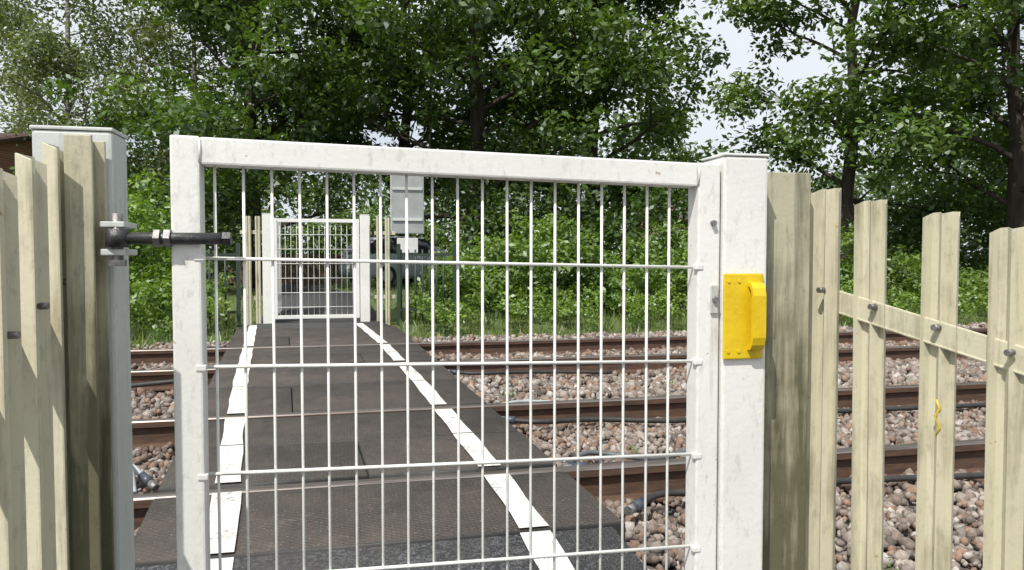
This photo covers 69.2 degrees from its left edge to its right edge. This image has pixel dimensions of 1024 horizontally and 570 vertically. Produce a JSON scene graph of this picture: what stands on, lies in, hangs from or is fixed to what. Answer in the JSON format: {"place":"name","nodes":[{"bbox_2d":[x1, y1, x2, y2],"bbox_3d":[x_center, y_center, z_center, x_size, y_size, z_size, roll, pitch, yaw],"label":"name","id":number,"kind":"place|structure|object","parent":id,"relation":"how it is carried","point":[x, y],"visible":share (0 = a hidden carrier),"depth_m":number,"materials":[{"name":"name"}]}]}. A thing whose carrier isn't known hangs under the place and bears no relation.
{"place":"outdoors","nodes":[
{"label":"outdoors","id":0,"kind":"place"},
{"bbox_2d":[0,0,1023,257],"label":"sky","id":1,"kind":"structure","parent":0,"point":[738,44],"materials":[{"name":"white"}]},
{"bbox_2d":[130,277,987,349],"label":"grass","id":2,"kind":"structure","parent":0,"point":[134,335],"depth_m":10.60,"materials":[{"name":"green plant"}]},
{"bbox_2d":[130,258,987,569],"bbox_3d":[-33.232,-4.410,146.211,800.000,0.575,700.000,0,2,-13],"label":"ground","id":3,"kind":"structure","parent":0,"point":[444,330],"depth_m":10.72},
{"bbox_2d":[0,139,31,174],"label":"walls","id":4,"kind":"structure","parent":3,"relation":"on","point":[8,150],"depth_m":21.92,"materials":[{"name":"brick"}]},
{"bbox_2d":[0,133,31,142],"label":"roof","id":5,"kind":"structure","parent":4,"relation":"on","point":[4,137],"depth_m":22.10,"materials":[{"name":"tile"}]},
{"bbox_2d":[0,0,124,132],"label":"birch tree","id":6,"kind":"object","parent":3,"relation":"on","point":[18,25],"visible":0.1,"depth_m":31.00,"materials":[{"name":"green plant"}]},
{"bbox_2d":[0,0,186,231],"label":"birch tree","id":7,"kind":"object","parent":3,"relation":"on","point":[36,49],"visible":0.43,"depth_m":22.91,"materials":[{"name":"green plant"}]},
{"bbox_2d":[127,168,213,323],"bbox_3d":[-10.077,-0.541,9.903,11.285,2.659,2.473,0,2,-13],"label":"hedge","id":8,"kind":"object","parent":3,"relation":"on","point":[141,214],"visible":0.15,"depth_m":10.46,"materials":[{"name":"green plant"}]},
{"bbox_2d":[129,262,234,337],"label":"verge weeds","id":9,"kind":"object","parent":3,"relation":"on","point":[145,293],"visible":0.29,"depth_m":9.39,"materials":[{"name":"green plant"}]},
{"bbox_2d":[33,0,335,261],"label":"birch tree","id":10,"kind":"object","parent":3,"relation":"on","point":[195,58],"visible":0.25,"depth_m":24.03,"materials":[{"name":"green plant"}]},
{"bbox_2d":[206,243,240,327],"bbox_3d":[-3.991,0.037,9.972,0.650,1.200,0.060,0,2,-13],"label":"metal railing","id":11,"kind":"object","parent":3,"relation":"on","point":[238,287],"visible":0.28,"depth_m":10.00,"materials":[{"name":"metal"}]},
{"bbox_2d":[9,0,454,287],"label":"ash tree","id":12,"kind":"object","parent":3,"relation":"on","point":[207,118],"visible":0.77,"depth_m":18.73,"materials":[{"name":"green plant"}]},
{"bbox_2d":[213,254,341,283],"bbox_3d":[-7.622,-0.525,24.251,4.020,0.988,0.060,0,2,-13],"label":"wooden fence","id":13,"kind":"object","parent":3,"relation":"on","point":[312,270],"visible":0.34,"depth_m":24.43,"materials":[{"name":"brown wood"}]},
{"bbox_2d":[233,278,389,334],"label":"footpath","id":14,"kind":"structure","parent":3,"relation":"on","point":[316,306],"depth_m":12.47,"materials":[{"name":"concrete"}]},
{"bbox_2d":[240,216,262,324],"bbox_3d":[-3.538,-0.126,10.089,0.290,1.618,0.061,0,2,-13],"label":"palisade fence","id":15,"kind":"object","parent":14,"relation":"on","point":[257,232],"visible":0.9,"depth_m":10.07,"materials":[{"name":"beige paint"}]},
{"bbox_2d":[262,213,271,323],"bbox_3d":[-3.336,-0.124,10.151,0.136,1.708,0.116,0,2,-13],"label":"gate post","id":16,"kind":"object","parent":14,"relation":"on","point":[267,269],"visible":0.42,"depth_m":10.09,"materials":[{"name":"white metal"}]},
{"bbox_2d":[274,218,359,318],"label":"metal gate","id":17,"kind":"structure","parent":16,"relation":"attached to","point":[308,316],"depth_m":10.27,"materials":[{"name":"white metal"}]},
{"bbox_2d":[277,222,281,313],"bbox_3d":[-3.606,-0.213,11.292,0.051,1.598,2.180,0,2,-13],"label":"gate post","id":18,"kind":"object","parent":14,"relation":"on","point":[279,285],"visible":0.18,"depth_m":11.77,"materials":[{"name":"white metal"}]},
{"bbox_2d":[359,214,369,321],"bbox_3d":[-2.068,-0.135,10.439,0.136,1.708,0.116,0,2,-13],"label":"gate post","id":19,"kind":"object","parent":14,"relation":"on","point":[364,276],"visible":0.79,"depth_m":10.38,"materials":[{"name":"white metal"}]},
{"bbox_2d":[369,216,371,319],"bbox_3d":[-2.251,-0.224,11.599,0.051,1.598,2.180,0,2,-13],"label":"gate post","id":20,"kind":"object","parent":14,"relation":"on","point":[370,233],"visible":0.09,"depth_m":10.56,"materials":[{"name":"grey metal"}]},
{"bbox_2d":[374,217,395,324],"bbox_3d":[-1.792,-0.142,10.485,0.290,1.618,0.061,0,2,-13],"label":"palisade fence","id":21,"kind":"object","parent":14,"relation":"on","point":[387,233],"visible":0.84,"depth_m":10.46,"materials":[{"name":"beige paint"}]},
{"bbox_2d":[226,0,514,283],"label":"ash tree","id":22,"kind":"object","parent":3,"relation":"on","point":[464,114],"visible":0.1,"depth_m":23.71,"materials":[{"name":"green plant"}]},
{"bbox_2d":[134,326,624,566],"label":"crossing deck","id":23,"kind":"structure","parent":3,"relation":"on","point":[155,541],"depth_m":3.36,"materials":[{"name":"grey rubber"}]},
{"bbox_2d":[135,527,647,569],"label":"footpath","id":24,"kind":"structure","parent":3,"relation":"on","point":[494,547],"depth_m":2.33,"materials":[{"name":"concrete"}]},
{"bbox_2d":[0,134,114,569],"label":"palisade fence","id":25,"kind":"object","parent":24,"relation":"on","point":[56,490],"visible":1,"depth_m":1.24,"materials":[{"name":"beige paint"}]},
{"bbox_2d":[29,125,134,569],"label":"gate post","id":26,"kind":"object","parent":24,"relation":"on","point":[120,349],"visible":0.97,"depth_m":1.39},
{"bbox_2d":[99,135,719,569],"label":"metal gate","id":27,"kind":"structure","parent":26,"relation":"attached to","point":[185,237],"depth_m":1.45,"materials":[{"name":"white metal"}]},
{"bbox_2d":[210,323,574,569],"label":"path edge lines","id":28,"kind":"object","parent":24,"relation":"on","point":[231,456],"visible":0.81,"depth_m":3.05,"materials":[{"name":"paint"}]},
{"bbox_2d":[701,153,769,569],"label":"gate post","id":29,"kind":"object","parent":24,"relation":"on","point":[741,382],"visible":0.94,"depth_m":1.58,"materials":[{"name":"white paint"}]},
{"bbox_2d":[722,273,766,359],"bbox_3d":[0.491,0.067,1.558,0.093,0.181,0.028,0,2,-13],"label":"pull handle","id":30,"kind":"object","parent":29,"relation":"attached to","point":[744,314],"visible":1,"depth_m":1.56,"materials":[{"name":"yellow paint"}]},
{"bbox_2d":[338,236,444,285],"bbox_3d":[-3.283,-0.773,23.502,4.195,1.500,1.850,-2,3,-41],"label":"parked car","id":31,"kind":"object","parent":3,"relation":"on","point":[424,244],"visible":0.24,"depth_m":22.34,"materials":[{"name":"black paint"}]},
{"bbox_2d":[205,198,606,273],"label":"hedge","id":32,"kind":"object","parent":3,"relation":"on","point":[318,247],"visible":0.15,"depth_m":40.55,"materials":[{"name":"green plant"}]},
{"bbox_2d":[390,175,423,313],"bbox_3d":[-1.714,-0.647,12.160,0.540,2.400,0.120,0,2,-13],"label":"level crossing sign","id":33,"kind":"object","parent":3,"relation":"on","point":[415,202],"visible":0.66,"depth_m":12.11,"materials":[{"name":"grey metal"}]},
{"bbox_2d":[397,244,456,325],"bbox_3d":[-1.212,0.013,10.603,0.850,1.200,0.060,0,2,-13],"label":"metal railing","id":34,"kind":"object","parent":3,"relation":"on","point":[400,254],"visible":0.5,"depth_m":10.57,"materials":[{"name":"metal"}]},
{"bbox_2d":[267,0,701,279],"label":"ash tree","id":35,"kind":"object","parent":3,"relation":"on","point":[593,72],"visible":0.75,"depth_m":18.05,"materials":[{"name":"green plant"}]},
{"bbox_2d":[4,99,1006,266],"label":"distant tree line","id":36,"kind":"object","parent":3,"relation":"on","point":[856,195],"visible":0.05,"depth_m":46.39,"materials":[{"name":"green plant"}]},
{"bbox_2d":[130,322,987,569],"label":"ballast","id":37,"kind":"structure","parent":3,"relation":"on","point":[969,498],"depth_m":4.39,"materials":[{"name":"gravel"}]},
{"bbox_2d":[133,469,136,493],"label":"trackside cable","id":38,"kind":"object","parent":37,"relation":"on","point":[134,487],"visible":0.1,"depth_m":3.10,"materials":[{"name":"white plastic"}]},
{"bbox_2d":[133,464,159,491],"bbox_3d":[-2.146,0.849,3.218,1.224,0.129,0.252,0,2,-9],"label":"trackside cable","id":39,"kind":"object","parent":37,"relation":"on","point":[145,479],"visible":0.38,"depth_m":3.23,"materials":[{"name":"plastic"}]},
{"bbox_2d":[131,379,173,387],"bbox_3d":[-3.452,0.776,5.593,2.132,0.096,0.208,0,2,-13],"label":"trackside cable","id":40,"kind":"object","parent":37,"relation":"on","point":[152,383],"visible":0.18,"depth_m":5.67,"materials":[{"name":"black rubber"}]},
{"bbox_2d":[503,399,549,402],"bbox_3d":[0.296,0.805,5.024,1.025,0.069,0.154,-1,2,-17],"label":"trackside cable","id":41,"kind":"object","parent":37,"relation":"on","point":[514,401],"visible":0.12,"depth_m":5.01,"materials":[{"name":"plastic"}]},
{"bbox_2d":[448,369,611,374],"bbox_3d":[0.162,0.753,6.367,1.473,0.077,0.176,0,2,-9],"label":"trackside cable","id":42,"kind":"object","parent":37,"relation":"on","point":[453,372],"visible":0.82,"depth_m":6.42,"materials":[{"name":"black rubber"}]},
{"bbox_2d":[132,381,985,544],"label":"railway track","id":43,"kind":"structure","parent":37,"relation":"on","point":[899,459],"depth_m":3.69,"materials":[{"name":"rusty steel"},{"name":"bare steel"},{"name":"brown metal"}]},
{"bbox_2d":[131,328,987,400],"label":"railway track","id":44,"kind":"structure","parent":37,"relation":"on","point":[159,356],"depth_m":7.47,"materials":[{"name":"rusty steel"},{"name":"polished steel"},{"name":"brown metal"}]},
{"bbox_2d":[562,458,676,465],"bbox_3d":[0.636,0.860,3.523,0.830,0.086,0.117,0,2,-13],"label":"trackside cable","id":45,"kind":"object","parent":37,"relation":"on","point":[580,463],"visible":0.16,"depth_m":3.44,"materials":[{"name":"black rubber"}]},
{"bbox_2d":[561,448,685,465],"bbox_3d":[0.793,0.855,3.718,1.235,0.074,0.281,-1,2,-14],"label":"trackside cable","id":46,"kind":"object","parent":37,"relation":"on","point":[592,452],"visible":0.39,"depth_m":3.69,"materials":[{"name":"plastic"}]},
{"bbox_2d":[502,403,985,424],"bbox_3d":[1.933,0.813,4.797,4.118,0.080,0.158,0,2,-11],"label":"trackside cable","id":47,"kind":"object","parent":37,"relation":"on","point":[514,420],"visible":0.54,"depth_m":4.55,"materials":[{"name":"black rubber"}]},
{"bbox_2d":[624,472,984,515],"bbox_3d":[1.447,0.877,3.266,2.145,0.066,0.184,-1,2,-16],"label":"trackside cable","id":48,"kind":"object","parent":37,"relation":"on","point":[635,506],"visible":0.48,"depth_m":3.33,"materials":[{"name":"black rubber"}]},
{"bbox_2d":[127,162,1006,295],"bbox_3d":[1.186,-1.123,17.714,29.966,3.454,3.929,0,2,0],"label":"shrub understorey","id":49,"kind":"object","parent":3,"relation":"on","point":[659,200],"visible":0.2,"depth_m":17.25,"materials":[{"name":"green plant"}]},
{"bbox_2d":[440,0,735,261],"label":"ash tree","id":50,"kind":"object","parent":3,"relation":"on","point":[656,125],"visible":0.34,"depth_m":20.84,"materials":[{"name":"green plant"}]},
{"bbox_2d":[417,208,887,318],"bbox_3d":[2.403,-0.351,12.973,8.065,2.050,2.777,0,2,-13],"label":"bramble bush","id":51,"kind":"object","parent":3,"relation":"on","point":[543,242],"visible":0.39,"depth_m":12.01,"materials":[{"name":"green plant"}]},
{"bbox_2d":[636,215,684,255],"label":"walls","id":52,"kind":"structure","parent":3,"relation":"on","point":[651,228],"depth_m":42.53,"materials":[{"name":"brick"}]},
{"bbox_2d":[402,278,988,328],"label":"verge weeds","id":53,"kind":"object","parent":3,"relation":"on","point":[635,306],"visible":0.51,"depth_m":10.91,"materials":[{"name":"green plant"}]},
{"bbox_2d":[503,379,898,569],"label":"weeds","id":54,"kind":"object","parent":3,"relation":"on","point":[888,563],"visible":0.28,"depth_m":3.95,"materials":[{"name":"green plant"}]},
{"bbox_2d":[701,0,1023,277],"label":"ash tree","id":55,"kind":"object","parent":3,"relation":"on","point":[796,148],"visible":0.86,"depth_m":15.43,"materials":[{"name":"green plant"}]},
{"bbox_2d":[762,172,1023,569],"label":"palisade fence","id":56,"kind":"object","parent":3,"relation":"on","point":[800,436],"visible":0.93,"depth_m":1.64,"materials":[{"name":"beige paint"}]},
{"bbox_2d":[795,0,1023,230],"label":"ash tree","id":57,"kind":"object","parent":3,"relation":"on","point":[1009,147],"visible":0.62,"depth_m":15.34,"materials":[{"name":"green plant"}]},
{"bbox_2d":[840,244,988,308],"bbox_3d":[13.400,-0.144,15.430,15.445,1.426,2.895,0,2,-13],"label":"bramble bush","id":58,"kind":"object","parent":3,"relation":"on","point":[913,277],"visible":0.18,"depth_m":13.70,"materials":[{"name":"green plant"}]},
{"bbox_2d":[859,0,1023,237],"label":"ash tree","id":59,"kind":"object","parent":3,"relation":"on","point":[995,122],"visible":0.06,"depth_m":20.02,"materials":[{"name":"green plant"}]}
]}

